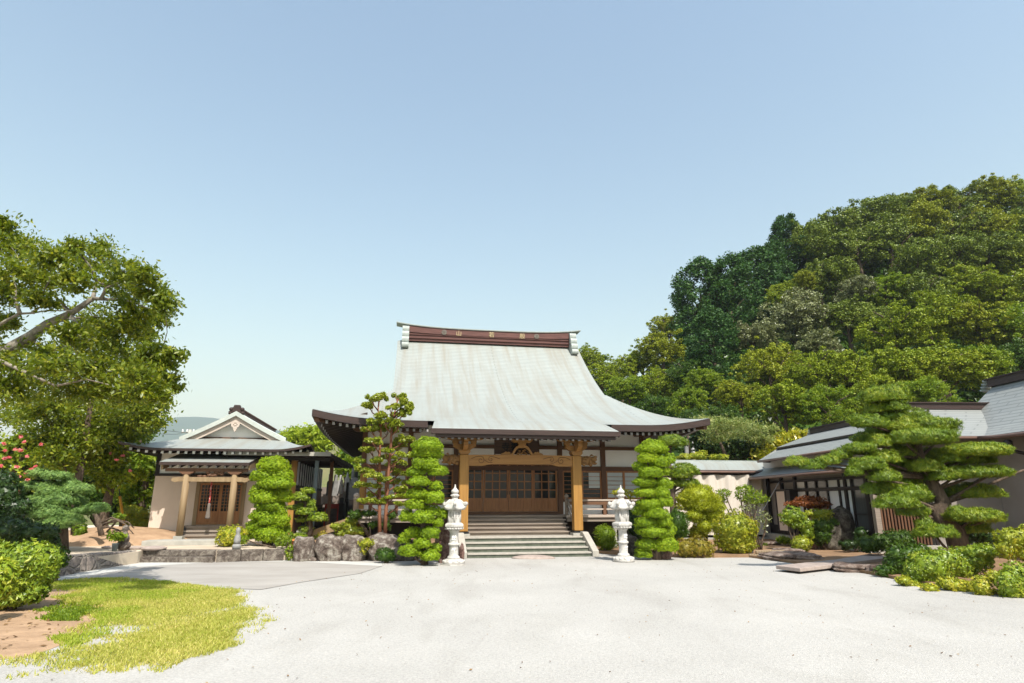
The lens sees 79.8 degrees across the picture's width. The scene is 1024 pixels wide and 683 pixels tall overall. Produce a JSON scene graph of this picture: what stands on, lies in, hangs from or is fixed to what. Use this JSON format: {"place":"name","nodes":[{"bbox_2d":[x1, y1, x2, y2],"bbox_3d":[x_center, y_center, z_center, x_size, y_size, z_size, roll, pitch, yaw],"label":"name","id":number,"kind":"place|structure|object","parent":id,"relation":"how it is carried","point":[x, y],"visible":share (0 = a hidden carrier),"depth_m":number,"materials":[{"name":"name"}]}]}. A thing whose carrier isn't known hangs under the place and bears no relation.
{"place":"outdoors","nodes":[
{"label":"outdoors","id":0,"kind":"place"},
{"bbox_2d":[0,589,100,658],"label":"earth","id":1,"kind":"structure","parent":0,"point":[30,639],"depth_m":7.85,"materials":[{"name":"soil"}]},
{"bbox_2d":[0,555,22,600],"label":"azalea bush","id":2,"kind":"object","parent":1,"relation":"on","point":[9,582],"visible":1,"depth_m":8.40,"materials":[{"name":"green plant"}]},
{"bbox_2d":[0,510,61,546],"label":"dark bush","id":3,"kind":"object","parent":1,"relation":"on","point":[12,529],"visible":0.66,"depth_m":12.82,"materials":[{"name":"green plant"}]},
{"bbox_2d":[0,536,64,610],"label":"azalea bush","id":4,"kind":"object","parent":1,"relation":"on","point":[39,564],"visible":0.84,"depth_m":9.17,"materials":[{"name":"green plant"}]},
{"bbox_2d":[32,595,109,620],"bbox_3d":[-6.637,4.048,9.353,1.075,0.046,2.435,4,-15,-15],"label":"ground cover","id":5,"kind":"object","parent":1,"relation":"on","point":[73,611],"visible":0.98,"depth_m":8.95,"materials":[{"name":"green plant"}]},
{"bbox_2d":[0,209,191,416],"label":"cherry tree","id":6,"kind":"object","parent":1,"relation":"on","point":[68,368],"visible":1,"depth_m":10.60,"materials":[{"name":"green plant"}]},
{"bbox_2d":[0,577,279,679],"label":"lawn","id":7,"kind":"structure","parent":0,"point":[170,641],"depth_m":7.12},
{"bbox_2d":[45,576,239,647],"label":"lush grass","id":8,"kind":"structure","parent":7,"relation":"on","point":[63,638],"depth_m":10.31,"materials":[{"name":"plant"}]},
{"bbox_2d":[0,417,280,461],"bbox_3d":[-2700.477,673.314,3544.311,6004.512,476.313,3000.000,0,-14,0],"label":"mountain","id":9,"kind":"structure","parent":0,"point":[188,423],"depth_m":3273.49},
{"bbox_2d":[67,525,337,564],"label":"terrace","id":10,"kind":"structure","parent":0,"point":[128,558],"depth_m":16.56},
{"bbox_2d":[0,468,33,520],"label":"dark bush","id":11,"kind":"object","parent":10,"relation":"on","point":[14,499],"visible":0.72,"depth_m":14.94,"materials":[{"name":"green plant"}]},
{"bbox_2d":[0,430,47,517],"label":"crape myrtle","id":12,"kind":"object","parent":10,"relation":"on","point":[17,457],"visible":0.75,"depth_m":18.45,"materials":[{"name":"pink plant"}]},
{"bbox_2d":[18,467,110,550],"bbox_3d":[-12.065,4.450,16.305,2.699,2.241,1.653,-9,-17,31],"label":"cloud pine","id":13,"kind":"object","parent":10,"relation":"on","point":[51,499],"visible":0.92,"depth_m":16.05,"materials":[{"name":"green plant"}]},
{"bbox_2d":[0,361,183,534],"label":"broadleaf tree","id":14,"kind":"object","parent":10,"relation":"on","point":[69,446],"visible":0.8,"depth_m":19.19,"materials":[{"name":"green plant"}]},
{"bbox_2d":[67,445,150,526],"bbox_3d":[-13.844,4.643,20.487,3.588,4.011,2.248,-4,-15,15],"label":"tree","id":15,"kind":"object","parent":10,"relation":"on","point":[108,481],"visible":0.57,"depth_m":20.16,"materials":[{"name":"green plant"}]},
{"bbox_2d":[68,526,186,546],"bbox_3d":[-12.694,6.297,19.548,5.223,0.727,4.152,0,-14,0],"label":"earth mound","id":16,"kind":"object","parent":10,"relation":"on","point":[91,538],"visible":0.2,"depth_m":18.45,"materials":[{"name":"soil"}]},
{"bbox_2d":[112,451,156,509],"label":"broadleaf tree","id":17,"kind":"object","parent":10,"relation":"on","point":[141,494],"visible":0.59,"depth_m":23.23,"materials":[{"name":"green plant"}]},
{"bbox_2d":[118,405,314,545],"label":"hall","id":18,"kind":"structure","parent":10,"relation":"on","point":[191,467],"depth_m":20.52,"materials":[{"name":"paint"}]},
{"bbox_2d":[196,483,221,524],"bbox_3d":[-10.222,5.469,20.659,0.663,1.355,0.035,3,-15,-10],"label":"door","id":19,"kind":"structure","parent":18,"relation":"in","point":[204,494],"depth_m":20.66,"materials":[{"name":"brown wood"}]},
{"bbox_2d":[245,455,295,545],"bbox_3d":[-7.146,4.707,18.221,1.467,2.678,1.316,0,-14,0],"label":"topiary tree","id":20,"kind":"object","parent":10,"relation":"on","point":[270,493],"visible":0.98,"depth_m":17.93,"materials":[{"name":"green plant"}]},
{"bbox_2d":[223,449,352,533],"bbox_3d":[-8.176,5.709,22.954,3.720,2.840,5.991,2,-15,-9],"label":"roofed passage","id":21,"kind":"object","parent":10,"relation":"on","point":[325,459],"visible":0.48,"depth_m":20.88,"materials":[{"name":"wood"}]},
{"bbox_2d":[287,460,322,533],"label":"annex wall","id":22,"kind":"structure","parent":10,"relation":"on","point":[303,475],"depth_m":22.72,"materials":[{"name":"white paint"}]},
{"bbox_2d":[58,560,381,579],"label":"path","id":23,"kind":"structure","parent":0,"point":[105,570],"depth_m":15.54,"materials":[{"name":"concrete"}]},
{"bbox_2d":[59,550,135,575],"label":"retaining wall","id":24,"kind":"structure","parent":23,"relation":"on","point":[84,562],"depth_m":14.15,"materials":[{"name":"stone"}]},
{"bbox_2d":[140,549,220,562],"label":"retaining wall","id":25,"kind":"structure","parent":23,"relation":"on","point":[189,555],"depth_m":16.24,"materials":[{"name":"stone"}]},
{"bbox_2d":[216,548,283,561],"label":"block wall","id":26,"kind":"structure","parent":23,"relation":"on","point":[238,555],"depth_m":16.37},
{"bbox_2d":[80,561,380,588],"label":"pavement","id":27,"kind":"structure","parent":0,"point":[251,575],"depth_m":13.67,"materials":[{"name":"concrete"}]},
{"bbox_2d":[315,535,458,559],"bbox_3d":[-3.750,7.698,24.193,4.400,0.450,15.300,0,-14,0],"label":"garden bed","id":28,"kind":"object","parent":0,"point":[432,540],"visible":0.04,"depth_m":17.82,"materials":[{"name":"soil"}]},
{"bbox_2d":[287,487,327,538],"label":"cloud pine","id":29,"kind":"object","parent":28,"relation":"on","point":[307,507],"visible":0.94,"depth_m":19.04,"materials":[{"name":"green plant"}]},
{"bbox_2d":[352,392,415,532],"bbox_3d":[-3.770,3.566,18.127,1.839,4.356,1.183,3,-15,-13],"label":"stewartia tree","id":30,"kind":"object","parent":28,"relation":"on","point":[377,423],"visible":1,"depth_m":18.14,"materials":[{"name":"green plant"}]},
{"bbox_2d":[0,554,1023,682],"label":"gravel","id":31,"kind":"structure","parent":0,"point":[501,626],"depth_m":7.81,"materials":[{"name":"gravel"}]},
{"bbox_2d":[314,534,343,560],"bbox_3d":[-4.958,5.677,16.672,0.828,0.857,0.631,0,-14,0],"label":"boulder","id":32,"kind":"object","parent":31,"relation":"on","point":[328,547],"visible":0.74,"depth_m":16.43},
{"bbox_2d":[397,436,449,564],"bbox_3d":[-2.283,4.102,15.917,1.187,3.287,1.216,-12,-19,40],"label":"topiary tree","id":33,"kind":"object","parent":31,"relation":"on","point":[425,467],"visible":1,"depth_m":15.73,"materials":[{"name":"green plant"}]},
{"bbox_2d":[440,484,467,565],"bbox_3d":[-1.496,4.729,15.880,0.679,1.995,0.750,2,-15,-6],"label":"stone lantern","id":34,"kind":"object","parent":31,"relation":"on","point":[454,506],"visible":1,"depth_m":15.72,"materials":[{"name":"white stone"}]},
{"bbox_2d":[306,321,709,558],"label":"temple hall","id":35,"kind":"structure","parent":31,"relation":"on","point":[540,435],"depth_m":21.70,"materials":[{"name":"grey metal"}]},
{"bbox_2d":[483,464,507,511],"bbox_3d":[-0.569,5.144,21.607,0.885,1.660,0.053,2,-15,-9],"label":"door","id":36,"kind":"structure","parent":35,"relation":"in","point":[495,482],"depth_m":21.58,"materials":[{"name":"brown wood"}]},
{"bbox_2d":[508,464,532,511],"bbox_3d":[0.317,5.182,21.755,0.885,1.660,0.053,2,-15,-9],"label":"door","id":37,"kind":"structure","parent":35,"relation":"in","point":[520,482],"depth_m":21.73,"materials":[{"name":"brown wood"}]},
{"bbox_2d":[533,465,557,511],"bbox_3d":[1.191,5.233,21.952,0.885,1.660,0.045,2,-15,-9],"label":"door","id":38,"kind":"structure","parent":35,"relation":"in","point":[545,498],"depth_m":21.92,"materials":[{"name":"brown wood"}]},
{"bbox_2d":[608,485,634,562],"bbox_3d":[2.992,4.923,16.628,0.679,1.995,0.750,9,-17,-31],"label":"stone lantern","id":39,"kind":"object","parent":31,"relation":"on","point":[621,506],"visible":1,"depth_m":16.48,"materials":[{"name":"white stone"}]},
{"bbox_2d":[630,438,678,559],"bbox_3d":[4.081,4.418,17.299,1.406,3.384,0.996,6,-16,-24],"label":"topiary tree","id":40,"kind":"object","parent":31,"relation":"on","point":[655,527],"visible":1,"depth_m":17.05,"materials":[{"name":"green plant"}]},
{"bbox_2d":[0,0,1023,439],"label":"sky","id":41,"kind":"structure","parent":0,"point":[311,178],"materials":[{"name":"blue"}]},
{"bbox_2d":[590,535,1023,597],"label":"garden soil","id":42,"kind":"structure","parent":0,"point":[832,554],"depth_m":17.53,"materials":[{"name":"soil"}]},
{"bbox_2d":[637,433,701,539],"bbox_3d":[5.198,4.838,19.972,2.098,3.714,1.303,0,-14,0],"label":"garden pine","id":43,"kind":"object","parent":42,"relation":"on","point":[682,475],"visible":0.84,"depth_m":19.85,"materials":[{"name":"green plant"}]},
{"bbox_2d":[617,460,770,539],"bbox_3d":[7.779,6.632,26.444,6.950,3.600,3.149,2,-15,-9],"label":"curtained corridor","id":44,"kind":"object","parent":42,"relation":"on","point":[730,475],"visible":0.16,"depth_m":25.50,"materials":[{"name":"fabric"}]},
{"bbox_2d":[674,483,727,540],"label":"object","id":45,"kind":"object","parent":42,"relation":"on","point":[702,505],"visible":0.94,"depth_m":19.36,"materials":[{"name":"green plant"}]},
{"bbox_2d":[687,413,770,460],"bbox_3d":[11.231,6.704,31.334,4.605,5.986,3.245,0,-14,0],"label":"broadleaf tree","id":46,"kind":"object","parent":42,"relation":"on","point":[735,450],"visible":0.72,"depth_m":30.96,"materials":[{"name":"green plant"}]},
{"bbox_2d":[710,508,759,553],"bbox_3d":[6.705,5.752,18.463,1.378,1.465,1.290,-11,-18,37],"label":"round bush","id":47,"kind":"object","parent":42,"relation":"on","point":[736,534],"visible":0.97,"depth_m":18.16,"materials":[{"name":"green plant"}]},
{"bbox_2d":[689,413,781,454],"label":"silk tree","id":48,"kind":"object","parent":42,"relation":"on","point":[717,428],"visible":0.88,"depth_m":29.61,"materials":[{"name":"green plant"}]},
{"bbox_2d":[776,554,887,571],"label":"bridge slab","id":49,"kind":"structure","parent":42,"relation":"on","point":[827,564],"depth_m":14.61,"materials":[{"name":"stone"}]},
{"bbox_2d":[824,506,854,549],"bbox_3d":[10.530,6.138,19.790,1.309,1.620,0.747,0,-14,0],"label":"rock","id":50,"kind":"object","parent":42,"relation":"on","point":[845,528],"visible":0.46,"depth_m":19.51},
{"bbox_2d":[748,402,1006,553],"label":"temple residence","id":51,"kind":"structure","parent":42,"relation":"on","point":[837,488],"depth_m":20.70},
{"bbox_2d":[871,542,931,576],"bbox_3d":[8.456,4.713,13.249,1.455,0.759,0.601,0,-14,0],"label":"ivy mound","id":52,"kind":"object","parent":42,"relation":"on","point":[896,557],"visible":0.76,"depth_m":13.15,"materials":[{"name":"green plant"}]},
{"bbox_2d":[782,383,1023,550],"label":"garden pine","id":53,"kind":"object","parent":42,"relation":"on","point":[897,425],"visible":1,"depth_m":14.32,"materials":[{"name":"green plant"}]},
{"bbox_2d":[901,546,972,582],"bbox_3d":[8.476,4.463,12.147,1.418,0.791,0.772,4,-15,-15],"label":"azalea bush","id":54,"kind":"object","parent":42,"relation":"on","point":[931,564],"visible":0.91,"depth_m":11.99,"materials":[{"name":"green plant"}]},
{"bbox_2d":[946,542,999,576],"bbox_3d":[9.617,4.521,12.670,1.114,0.727,0.779,0,-14,0],"label":"azalea bush","id":55,"kind":"object","parent":42,"relation":"on","point":[980,557],"visible":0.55,"depth_m":12.50,"materials":[{"name":"green plant"}]},
{"bbox_2d":[991,524,1023,561],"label":"azalea bush","id":56,"kind":"object","parent":42,"relation":"on","point":[1009,542],"visible":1,"depth_m":11.88,"materials":[{"name":"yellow plant"}]},
{"bbox_2d":[993,559,1023,597],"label":"azalea bush","id":57,"kind":"object","parent":42,"relation":"on","point":[1010,583],"visible":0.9,"depth_m":10.39,"materials":[{"name":"green plant"}]},
{"bbox_2d":[635,251,1022,428],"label":"hill","id":58,"kind":"structure","parent":0,"point":[781,416],"depth_m":78.77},
{"bbox_2d":[603,375,653,405],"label":"hill tree","id":59,"kind":"object","parent":58,"relation":"on","point":[622,388],"visible":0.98,"depth_m":65.19,"materials":[{"name":"green plant"}]},
{"bbox_2d":[633,328,685,374],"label":"hill tree","id":60,"kind":"object","parent":58,"relation":"on","point":[656,345],"visible":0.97,"depth_m":79.52,"materials":[{"name":"green plant"}]},
{"bbox_2d":[637,365,683,401],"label":"hill tree","id":61,"kind":"object","parent":58,"relation":"on","point":[666,387],"visible":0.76,"depth_m":65.66,"materials":[{"name":"green plant"}]},
{"bbox_2d":[665,386,708,453],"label":"hill tree","id":62,"kind":"object","parent":58,"relation":"on","point":[692,399],"visible":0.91,"depth_m":52.65,"materials":[{"name":"green plant"}]},
{"bbox_2d":[666,255,736,354],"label":"cypress","id":63,"kind":"object","parent":58,"relation":"on","point":[684,286],"visible":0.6,"depth_m":82.38,"materials":[{"name":"green plant"}]},
{"bbox_2d":[680,366,725,412],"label":"hill tree","id":64,"kind":"object","parent":58,"relation":"on","point":[710,378],"visible":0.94,"depth_m":56.76,"materials":[{"name":"green plant"}]},
{"bbox_2d":[683,304,744,401],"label":"cypress","id":65,"kind":"object","parent":58,"relation":"on","point":[715,318],"visible":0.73,"depth_m":64.34,"materials":[{"name":"green plant"}]},
{"bbox_2d":[697,250,767,358],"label":"cypress","id":66,"kind":"object","parent":58,"relation":"on","point":[737,267],"visible":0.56,"depth_m":79.32,"materials":[{"name":"green plant"}]},
{"bbox_2d":[708,373,769,438],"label":"hill tree","id":67,"kind":"object","parent":58,"relation":"on","point":[738,392],"visible":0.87,"depth_m":47.81,"materials":[{"name":"green plant"}]},
{"bbox_2d":[731,320,780,381],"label":"hill tree","id":68,"kind":"object","parent":58,"relation":"on","point":[769,334],"visible":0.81,"depth_m":64.00,"materials":[{"name":"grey plant"}]},
{"bbox_2d":[726,244,792,339],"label":"cypress","id":69,"kind":"object","parent":58,"relation":"on","point":[753,255],"visible":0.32,"depth_m":82.58,"materials":[{"name":"green plant"}]},
{"bbox_2d":[728,336,805,437],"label":"hill tree","id":70,"kind":"object","parent":58,"relation":"on","point":[762,363],"visible":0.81,"depth_m":55.27,"materials":[{"name":"green plant"}]},
{"bbox_2d":[749,378,819,433],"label":"hill tree","id":71,"kind":"object","parent":58,"relation":"on","point":[787,403],"visible":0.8,"depth_m":43.76,"materials":[{"name":"green plant"}]},
{"bbox_2d":[766,211,813,294],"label":"cypress","id":72,"kind":"object","parent":58,"relation":"on","point":[779,225],"visible":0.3,"depth_m":90.64,"materials":[{"name":"green plant"}]},
{"bbox_2d":[755,286,835,382],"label":"hill tree","id":73,"kind":"object","parent":58,"relation":"on","point":[795,313],"visible":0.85,"depth_m":65.71,"materials":[{"name":"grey plant"}]},
{"bbox_2d":[779,219,838,267],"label":"hill tree","id":74,"kind":"object","parent":58,"relation":"on","point":[815,238],"visible":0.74,"depth_m":87.49,"materials":[{"name":"green plant"}]},
{"bbox_2d":[595,206,1023,460],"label":"undergrowth","id":75,"kind":"object","parent":58,"relation":"on","point":[965,394],"visible":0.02,"depth_m":70.63,"materials":[{"name":"green plant"}]},
{"bbox_2d":[781,349,849,440],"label":"hill tree","id":76,"kind":"object","parent":58,"relation":"on","point":[799,372],"visible":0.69,"depth_m":51.43,"materials":[{"name":"green plant"}]},
{"bbox_2d":[790,253,843,333],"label":"hill tree","id":77,"kind":"object","parent":58,"relation":"on","point":[818,287],"visible":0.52,"depth_m":77.70,"materials":[{"name":"green plant"}]},
{"bbox_2d":[794,327,843,387],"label":"hill tree","id":78,"kind":"object","parent":58,"relation":"on","point":[818,339],"visible":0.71,"depth_m":58.62,"materials":[{"name":"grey plant"}]},
{"bbox_2d":[794,382,862,424],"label":"hill tree","id":79,"kind":"object","parent":58,"relation":"on","point":[827,407],"visible":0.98,"depth_m":41.57,"materials":[{"name":"green plant"}]},
{"bbox_2d":[807,255,863,301],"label":"hill tree","id":80,"kind":"object","parent":58,"relation":"on","point":[846,266],"visible":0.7,"depth_m":76.95,"materials":[{"name":"green plant"}]},
{"bbox_2d":[809,206,869,235],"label":"hill tree","id":81,"kind":"object","parent":58,"relation":"on","point":[838,222],"visible":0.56,"depth_m":94.22,"materials":[{"name":"green plant"}]},
{"bbox_2d":[815,293,889,352],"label":"hill tree","id":82,"kind":"object","parent":58,"relation":"on","point":[846,315],"visible":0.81,"depth_m":64.33,"materials":[{"name":"green plant"}]},
{"bbox_2d":[816,224,899,273],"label":"hill tree","id":83,"kind":"object","parent":58,"relation":"on","point":[846,244],"visible":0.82,"depth_m":85.51,"materials":[{"name":"green plant"}]},
{"bbox_2d":[831,273,885,308],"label":"hill tree","id":84,"kind":"object","parent":58,"relation":"on","point":[849,289],"visible":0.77,"depth_m":71.74,"materials":[{"name":"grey plant"}]},
{"bbox_2d":[814,345,906,396],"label":"hill tree","id":85,"kind":"object","parent":58,"relation":"on","point":[851,365],"visible":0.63,"depth_m":49.46,"materials":[{"name":"green plant"}]},
{"bbox_2d":[843,193,910,231],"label":"hill tree","id":86,"kind":"object","parent":58,"relation":"on","point":[870,208],"visible":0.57,"depth_m":94.10,"materials":[{"name":"green plant"}]},
{"bbox_2d":[859,271,917,314],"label":"hill tree","id":87,"kind":"object","parent":58,"relation":"on","point":[889,279],"visible":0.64,"depth_m":70.46,"materials":[{"name":"green plant"}]},
{"bbox_2d":[851,299,937,378],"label":"hill tree","id":88,"kind":"object","parent":58,"relation":"on","point":[899,325],"visible":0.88,"depth_m":59.06,"materials":[{"name":"green plant"}]},
{"bbox_2d":[852,212,943,268],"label":"hill tree","id":89,"kind":"object","parent":58,"relation":"on","point":[888,223],"visible":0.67,"depth_m":84.95,"materials":[{"name":"green plant"}]},
{"bbox_2d":[857,341,944,382],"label":"hill tree","id":90,"kind":"object","parent":58,"relation":"on","point":[900,360],"visible":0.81,"depth_m":48.94,"materials":[{"name":"green plant"}]},
{"bbox_2d":[884,270,953,345],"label":"hill tree","id":91,"kind":"object","parent":58,"relation":"on","point":[918,284],"visible":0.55,"depth_m":69.34,"materials":[{"name":"green plant"}]},
{"bbox_2d":[884,230,959,288],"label":"hill tree","id":92,"kind":"object","parent":58,"relation":"on","point":[914,257],"visible":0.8,"depth_m":76.54,"materials":[{"name":"green plant"}]},
{"bbox_2d":[898,198,954,245],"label":"hill tree","id":93,"kind":"object","parent":58,"relation":"on","point":[920,210],"visible":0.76,"depth_m":86.27,"materials":[{"name":"green plant"}]},
{"bbox_2d":[895,375,961,401],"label":"hill tree","id":94,"kind":"object","parent":58,"relation":"on","point":[922,390],"visible":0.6,"depth_m":41.28,"materials":[{"name":"green plant"}]},
{"bbox_2d":[902,281,982,396],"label":"hill tree","id":95,"kind":"object","parent":58,"relation":"on","point":[940,311],"visible":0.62,"depth_m":59.78,"materials":[{"name":"green plant"}]},
{"bbox_2d":[893,339,998,401],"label":"hill tree","id":96,"kind":"object","parent":58,"relation":"on","point":[968,364],"visible":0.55,"depth_m":48.93,"materials":[{"name":"green plant"}]},
{"bbox_2d":[911,231,988,296],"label":"hill tree","id":97,"kind":"object","parent":58,"relation":"on","point":[958,247],"visible":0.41,"depth_m":77.02,"materials":[{"name":"green plant"}]},
{"bbox_2d":[910,203,995,271],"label":"hill tree","id":98,"kind":"object","parent":58,"relation":"on","point":[956,226],"visible":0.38,"depth_m":86.07,"materials":[{"name":"green plant"}]},
{"bbox_2d":[937,263,1011,300],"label":"hill tree","id":99,"kind":"object","parent":58,"relation":"on","point":[973,278],"visible":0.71,"depth_m":69.46,"materials":[{"name":"green plant"}]},
{"bbox_2d":[947,294,1019,348],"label":"hill tree","id":100,"kind":"object","parent":58,"relation":"on","point":[983,314],"visible":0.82,"depth_m":58.97,"materials":[{"name":"green plant"}]},
{"bbox_2d":[955,196,1023,241],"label":"hill tree","id":101,"kind":"object","parent":58,"relation":"on","point":[1002,220],"visible":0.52,"depth_m":84.70,"materials":[{"name":"green plant"}]},
{"bbox_2d":[956,230,1023,308],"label":"hill tree","id":102,"kind":"object","parent":58,"relation":"on","point":[993,244],"visible":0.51,"depth_m":76.53,"materials":[{"name":"green plant"}]},
{"bbox_2d":[962,344,1017,389],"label":"hill tree","id":103,"kind":"object","parent":58,"relation":"on","point":[1000,361],"visible":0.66,"depth_m":48.69,"materials":[{"name":"green plant"}]},
{"bbox_2d":[961,172,1020,215],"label":"hill tree","id":104,"kind":"object","parent":58,"relation":"on","point":[997,183],"visible":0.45,"depth_m":95.87,"materials":[{"name":"green plant"}]},
{"bbox_2d":[966,268,1023,314],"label":"hill tree","id":105,"kind":"object","parent":58,"relation":"on","point":[1014,293],"visible":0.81,"depth_m":67.84,"materials":[{"name":"green plant"}]},
{"bbox_2d":[972,301,1023,348],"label":"hill tree","id":106,"kind":"object","parent":58,"relation":"on","point":[1017,319],"visible":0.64,"depth_m":58.15,"materials":[{"name":"green plant"}]},
{"bbox_2d":[855,528,917,554],"bbox_3d":[10.361,5.518,16.927,1.758,0.739,0.816,0,-14,0],"label":"hedge","id":107,"kind":"object","parent":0,"point":[875,542],"visible":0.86,"depth_m":16.75,"materials":[{"name":"green plant"}]},
{"bbox_2d":[977,369,1023,529],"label":"gabled house","id":108,"kind":"structure","parent":0,"point":[1003,411],"depth_m":18.68,"materials":[{"name":"grey metal"}]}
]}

